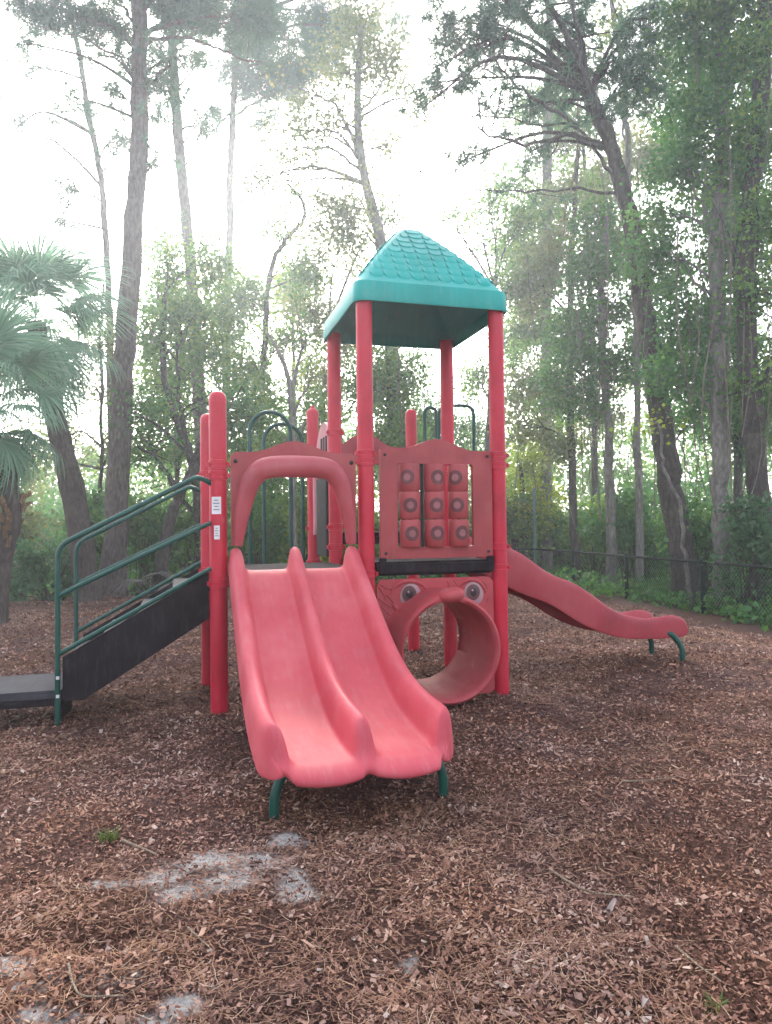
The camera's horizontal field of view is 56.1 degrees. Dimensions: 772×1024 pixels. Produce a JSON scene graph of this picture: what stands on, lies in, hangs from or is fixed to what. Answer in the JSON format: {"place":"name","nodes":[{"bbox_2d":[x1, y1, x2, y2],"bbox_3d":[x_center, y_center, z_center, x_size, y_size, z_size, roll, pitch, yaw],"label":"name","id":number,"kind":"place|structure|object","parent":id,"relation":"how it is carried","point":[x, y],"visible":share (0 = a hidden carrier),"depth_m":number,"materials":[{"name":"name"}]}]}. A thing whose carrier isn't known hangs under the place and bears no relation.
{"place":"outdoors","nodes":[
{"label":"outdoors","id":0,"kind":"place"},
{"bbox_2d":[0,575,771,1023],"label":"ground","id":1,"kind":"structure","parent":0,"point":[716,621],"depth_m":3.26,"materials":[{"name":"brown wood"}]},
{"bbox_2d":[0,488,63,596],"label":"shrub","id":2,"kind":"object","parent":1,"relation":"on","point":[27,530],"visible":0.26,"depth_m":15.67,"materials":[{"name":"green plant"}]},
{"bbox_2d":[0,278,103,623],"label":"palm tree","id":3,"kind":"object","parent":1,"relation":"on","point":[18,349],"visible":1,"depth_m":11.01,"materials":[{"name":"green plant"}]},
{"bbox_2d":[9,532,100,602],"bbox_3d":[-6.598,1.114,14.121,1.989,1.522,1.282,0,-1,-29],"label":"fern shrub","id":4,"kind":"object","parent":1,"relation":"on","point":[27,563],"visible":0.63,"depth_m":13.90,"materials":[{"name":"green plant"}]},
{"bbox_2d":[0,284,141,565],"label":"slim tree","id":5,"kind":"object","parent":1,"relation":"on","point":[101,461],"visible":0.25,"depth_m":18.48,"materials":[{"name":"green plant"}]},
{"bbox_2d":[0,223,143,602],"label":"palm tree","id":6,"kind":"object","parent":1,"relation":"on","point":[35,270],"visible":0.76,"depth_m":13.85,"materials":[{"name":"green plant"}]},
{"bbox_2d":[48,486,104,569],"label":"shrub","id":7,"kind":"object","parent":1,"relation":"on","point":[95,500],"visible":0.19,"depth_m":16.91,"materials":[{"name":"green plant"}]},
{"bbox_2d":[0,0,181,432],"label":"pine tree","id":8,"kind":"object","parent":1,"relation":"on","point":[122,140],"visible":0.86,"depth_m":19.16,"materials":[{"name":"green plant"}]},
{"bbox_2d":[67,962,122,996],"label":"fallen twig","id":9,"kind":"object","parent":1,"relation":"on","point":[72,981],"visible":1,"depth_m":2.06,"materials":[{"name":"beige wood"}]},
{"bbox_2d":[93,824,123,844],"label":"grass tuft","id":10,"kind":"object","parent":1,"relation":"on","point":[109,836],"visible":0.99,"depth_m":3.17,"materials":[{"name":"green plant"}]},
{"bbox_2d":[105,946,125,957],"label":"dry leaf","id":11,"kind":"object","parent":1,"relation":"on","point":[110,949],"visible":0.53,"depth_m":2.32,"materials":[{"name":"beige plant"}]},
{"bbox_2d":[109,579,153,595],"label":"dead palm frond","id":12,"kind":"object","parent":1,"relation":"on","point":[132,581],"visible":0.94,"depth_m":14.96,"materials":[{"name":"grey plant"}]},
{"bbox_2d":[132,571,177,593],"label":"dead palm frond","id":13,"kind":"object","parent":12,"relation":"on","point":[146,576],"visible":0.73,"depth_m":15.28,"materials":[{"name":"grey plant"}]},
{"bbox_2d":[121,839,157,855],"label":"fallen twig","id":14,"kind":"object","parent":1,"relation":"on","point":[133,844],"visible":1,"depth_m":3.05,"materials":[{"name":"beige wood"}]},
{"bbox_2d":[90,486,193,595],"bbox_3d":[-5.841,0.725,16.954,2.596,2.703,2.009,0,-1,-18],"label":"shrub","id":15,"kind":"object","parent":1,"relation":"on","point":[145,529],"visible":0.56,"depth_m":16.71,"materials":[{"name":"green plant"}]},
{"bbox_2d":[0,0,289,596],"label":"pine tree","id":16,"kind":"object","parent":1,"relation":"on","point":[88,22],"visible":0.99,"depth_m":16.04,"materials":[{"name":"brown plant"}]},
{"bbox_2d":[129,583,169,593],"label":"dead palm frond","id":17,"kind":"object","parent":1,"relation":"on","point":[163,586],"visible":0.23,"depth_m":14.85,"materials":[{"name":"grey plant"}]},
{"bbox_2d":[105,225,254,568],"bbox_3d":[-5.185,-2.437,17.819,3.612,9.483,2.819,-1,-1,0],"label":"oak tree","id":18,"kind":"object","parent":1,"relation":"on","point":[184,309],"visible":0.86,"depth_m":17.67,"materials":[{"name":"green plant"}]},
{"bbox_2d":[89,352,295,594],"bbox_3d":[-4.280,-0.618,15.666,4.504,5.418,3.413,-1,-1,0],"label":"oak tree","id":19,"kind":"object","parent":1,"relation":"on","point":[236,411],"visible":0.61,"depth_m":15.74,"materials":[{"name":"green plant"}]},
{"bbox_2d":[157,492,229,577],"bbox_3d":[-4.986,0.761,17.879,2.307,2.693,1.788,-1,-1,0],"label":"shrub","id":20,"kind":"object","parent":1,"relation":"on","point":[186,521],"visible":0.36,"depth_m":17.68,"materials":[{"name":"green plant"}]},
{"bbox_2d":[187,926,211,949],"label":"fallen twig","id":21,"kind":"object","parent":1,"relation":"on","point":[192,931],"visible":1,"depth_m":2.35,"materials":[{"name":"beige wood"}]},
{"bbox_2d":[132,214,276,576],"bbox_3d":[-5.694,-3.343,22.051,5.203,11.433,3.048,-1,-1,0],"label":"leafy tree","id":22,"kind":"object","parent":1,"relation":"on","point":[173,455],"visible":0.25,"depth_m":21.84,"materials":[{"name":"green plant"}]},
{"bbox_2d":[111,0,317,470],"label":"pine tree","id":23,"kind":"object","parent":1,"relation":"on","point":[203,125],"visible":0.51,"depth_m":21.20,"materials":[{"name":"green plant"}]},
{"bbox_2d":[227,507,299,563],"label":"shrub","id":24,"kind":"object","parent":1,"relation":"on","point":[272,535],"visible":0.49,"depth_m":18.24,"materials":[{"name":"green plant"}]},
{"bbox_2d":[214,174,357,562],"bbox_3d":[-2.926,-3.827,20.842,4.860,12.245,3.223,-1,-1,0],"label":"young tree","id":25,"kind":"object","parent":1,"relation":"on","point":[261,301],"visible":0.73,"depth_m":21.05,"materials":[{"name":"green plant"}]},
{"bbox_2d":[227,359,357,562],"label":"leafy tree","id":26,"kind":"object","parent":1,"relation":"on","point":[266,384],"visible":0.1,"depth_m":19.83,"materials":[{"name":"green plant"}]},
{"bbox_2d":[240,261,350,547],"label":"young tree","id":27,"kind":"object","parent":1,"relation":"on","point":[293,407],"visible":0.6,"depth_m":17.07,"materials":[{"name":"green plant"}]},
{"bbox_2d":[264,267,328,488],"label":"leafy tree","id":28,"kind":"object","parent":1,"relation":"on","point":[283,294],"visible":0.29,"depth_m":27.00,"materials":[{"name":"green plant"}]},
{"bbox_2d":[180,0,417,558],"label":"pine tree","id":29,"kind":"object","parent":1,"relation":"on","point":[248,83],"visible":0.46,"depth_m":25.25,"materials":[{"name":"green plant"}]},
{"bbox_2d":[270,499,343,562],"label":"shrub","id":30,"kind":"object","parent":1,"relation":"on","point":[324,559],"visible":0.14,"depth_m":18.96,"materials":[{"name":"green plant"}]},
{"bbox_2d":[221,0,452,577],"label":"pine tree","id":31,"kind":"object","parent":1,"relation":"on","point":[344,213],"visible":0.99,"depth_m":20.13,"materials":[{"name":"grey plant"}]},
{"bbox_2d":[265,182,414,442],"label":"leafy tree","id":32,"kind":"object","parent":1,"relation":"on","point":[319,310],"visible":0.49,"depth_m":21.06,"materials":[{"name":"green plant"}]},
{"bbox_2d":[0,229,687,818],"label":"playground playset","id":33,"kind":"object","parent":1,"relation":"on","point":[334,691],"visible":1,"depth_m":5.53,"materials":[{"name":"paint"}]},
{"bbox_2d":[343,491,388,580],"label":"shrub","id":34,"kind":"object","parent":1,"relation":"on","point":[376,529],"visible":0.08,"depth_m":18.74,"materials":[{"name":"green plant"}]},
{"bbox_2d":[325,345,439,578],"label":"leafy tree","id":35,"kind":"object","parent":1,"relation":"on","point":[391,382],"visible":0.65,"depth_m":18.89,"materials":[{"name":"green plant"}]},
{"bbox_2d":[0,602,771,1023],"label":"pine straw","id":36,"kind":"object","parent":1,"relation":"on","point":[352,960],"visible":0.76,"depth_m":2.41,"materials":[{"name":"brown plant"}]},
{"bbox_2d":[4,326,771,559],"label":"woodland","id":37,"kind":"object","parent":1,"relation":"on","point":[646,465],"visible":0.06,"depth_m":30.55,"materials":[{"name":"green plant"}]},
{"bbox_2d":[15,459,771,577],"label":"thicket","id":38,"kind":"object","parent":1,"relation":"on","point":[49,513],"visible":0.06,"depth_m":22.98,"materials":[{"name":"green plant"}]},
{"bbox_2d":[15,488,771,627],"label":"chain link fence","id":39,"kind":"object","parent":1,"relation":"on","point":[625,556],"visible":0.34,"depth_m":13.91,"materials":[{"name":"black metal"}]},
{"bbox_2d":[22,558,771,631],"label":"undergrowth","id":40,"kind":"object","parent":1,"relation":"on","point":[563,573],"visible":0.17,"depth_m":14.96,"materials":[{"name":"green plant"}]},
{"bbox_2d":[378,489,471,577],"bbox_3d":[1.015,0.675,19.933,2.940,2.867,2.205,-1,-1,0],"label":"shrub","id":41,"kind":"object","parent":1,"relation":"on","point":[470,530],"visible":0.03,"depth_m":19.61,"materials":[{"name":"green plant"}]},
{"bbox_2d":[374,386,486,505],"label":"leafy tree","id":42,"kind":"object","parent":1,"relation":"on","point":[465,425],"visible":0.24,"depth_m":22.86,"materials":[{"name":"green plant"}]},
{"bbox_2d":[430,168,551,493],"bbox_3d":[2.993,-3.590,20.128,3.500,11.602,2.524,-1,-1,0],"label":"leafy tree","id":43,"kind":"object","parent":1,"relation":"on","point":[517,221],"visible":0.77,"depth_m":20.09,"materials":[{"name":"green plant"}]},
{"bbox_2d":[506,485,559,559],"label":"shrub","id":44,"kind":"object","parent":1,"relation":"on","point":[517,541],"visible":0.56,"depth_m":21.67,"materials":[{"name":"green plant"}]},
{"bbox_2d":[505,426,568,560],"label":"leafy tree","id":45,"kind":"object","parent":1,"relation":"on","point":[530,462],"visible":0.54,"depth_m":21.73,"materials":[{"name":"green plant"}]},
{"bbox_2d":[475,0,615,573],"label":"pine tree","id":46,"kind":"object","parent":1,"relation":"on","point":[512,331],"visible":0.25,"depth_m":22.19,"materials":[{"name":"green plant"}]},
{"bbox_2d":[392,0,700,606],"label":"pine tree","id":47,"kind":"object","parent":1,"relation":"on","point":[568,62],"visible":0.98,"depth_m":14.17,"materials":[{"name":"green plant"}]},
{"bbox_2d":[477,150,619,585],"bbox_3d":[4.278,-3.686,19.412,3.787,11.765,2.327,-1,-1,0],"label":"laurel oak","id":48,"kind":"object","parent":1,"relation":"on","point":[549,261],"visible":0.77,"depth_m":19.12,"materials":[{"name":"green plant"}]},
{"bbox_2d":[531,498,595,572],"bbox_3d":[5.451,0.704,22.492,2.730,2.795,1.778,-1,-1,0],"label":"shrub","id":49,"kind":"object","parent":1,"relation":"on","point":[557,531],"visible":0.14,"depth_m":22.12,"materials":[{"name":"green plant"}]},
{"bbox_2d":[549,492,630,581],"bbox_3d":[5.770,0.736,20.046,2.600,2.568,2.096,-1,-1,0],"label":"shrub","id":50,"kind":"object","parent":1,"relation":"on","point":[564,542],"visible":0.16,"depth_m":19.89,"materials":[{"name":"green plant"}]},
{"bbox_2d":[549,868,633,896],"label":"fallen twig","id":51,"kind":"object","parent":1,"relation":"on","point":[565,879],"visible":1,"depth_m":2.67,"materials":[{"name":"wood"}]},
{"bbox_2d":[520,185,671,590],"bbox_3d":[5.089,-2.819,17.302,3.432,9.937,2.675,0,-1,-27],"label":"laurel oak","id":52,"kind":"object","parent":1,"relation":"on","point":[606,361],"visible":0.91,"depth_m":16.98,"materials":[{"name":"green plant"}]},
{"bbox_2d":[599,898,616,914],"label":"dry leaf","id":53,"kind":"object","parent":1,"relation":"on","point":[612,904],"visible":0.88,"depth_m":2.53,"materials":[{"name":"beige plant"}]},
{"bbox_2d":[531,106,691,560],"bbox_3d":[7.727,-5.816,24.204,5.978,16.113,2.944,-1,-1,0],"label":"leafy tree","id":54,"kind":"object","parent":1,"relation":"on","point":[640,153],"visible":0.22,"depth_m":24.01,"materials":[{"name":"green plant"}]},
{"bbox_2d":[553,0,681,589],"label":"slim tree","id":55,"kind":"object","parent":1,"relation":"on","point":[626,126],"visible":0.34,"depth_m":16.56,"materials":[{"name":"grey plant"}]},
{"bbox_2d":[576,488,669,581],"bbox_3d":[5.953,0.663,17.520,2.745,2.618,1.762,-1,-1,0],"label":"shrub","id":56,"kind":"object","parent":1,"relation":"on","point":[625,524],"visible":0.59,"depth_m":17.30,"materials":[{"name":"green plant"}]},
{"bbox_2d":[642,995,649,1009],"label":"dry leaf","id":57,"kind":"object","parent":1,"relation":"on","point":[645,1001],"visible":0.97,"depth_m":2.02,"materials":[{"name":"beige plant"}]},
{"bbox_2d":[621,776,675,781],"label":"fallen twig","id":58,"kind":"object","parent":1,"relation":"on","point":[644,780],"visible":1,"depth_m":3.74,"materials":[{"name":"wood"}]},
{"bbox_2d":[609,403,693,609],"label":"slim tree","id":59,"kind":"object","parent":1,"relation":"on","point":[677,496],"visible":0.92,"depth_m":13.21,"materials":[{"name":"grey plant"}]},
{"bbox_2d":[610,244,709,577],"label":"slim tree","id":60,"kind":"object","parent":1,"relation":"on","point":[676,425],"visible":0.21,"depth_m":18.50,"materials":[{"name":"green plant"}]},
{"bbox_2d":[571,0,771,610],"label":"laurel oak","id":61,"kind":"object","parent":1,"relation":"on","point":[666,367],"visible":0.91,"depth_m":13.04,"materials":[{"name":"green plant"}]},
{"bbox_2d":[649,484,745,593],"bbox_3d":[6.092,0.668,14.081,1.800,2.464,1.434,-1,-1,0],"label":"shrub","id":62,"kind":"object","parent":1,"relation":"on","point":[700,535],"visible":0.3,"depth_m":13.98,"materials":[{"name":"green plant"}]},
{"bbox_2d":[675,945,721,981],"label":"fallen twig","id":63,"kind":"object","parent":1,"relation":"on","point":[686,955],"visible":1,"depth_m":2.16,"materials":[{"name":"beige wood"}]},
{"bbox_2d":[630,31,771,566],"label":"leafy tree","id":64,"kind":"object","parent":1,"relation":"on","point":[738,452],"visible":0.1,"depth_m":16.93,"materials":[{"name":"green plant"}]},
{"bbox_2d":[693,990,728,1014],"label":"grass tuft","id":65,"kind":"object","parent":1,"relation":"on","point":[719,1005],"visible":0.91,"depth_m":2.00,"materials":[{"name":"green plant"}]},
{"bbox_2d":[659,0,771,609],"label":"laurel oak","id":66,"kind":"object","parent":1,"relation":"on","point":[753,393],"visible":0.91,"depth_m":12.43,"materials":[{"name":"green plant"}]},
{"bbox_2d":[698,490,771,613],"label":"shrub","id":67,"kind":"object","parent":1,"relation":"on","point":[749,537],"visible":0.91,"depth_m":11.98,"materials":[{"name":"green plant"}]},
{"bbox_2d":[0,0,771,524],"label":"sky","id":68,"kind":"structure","parent":0,"point":[25,189],"materials":[{"name":"white"}]}
]}

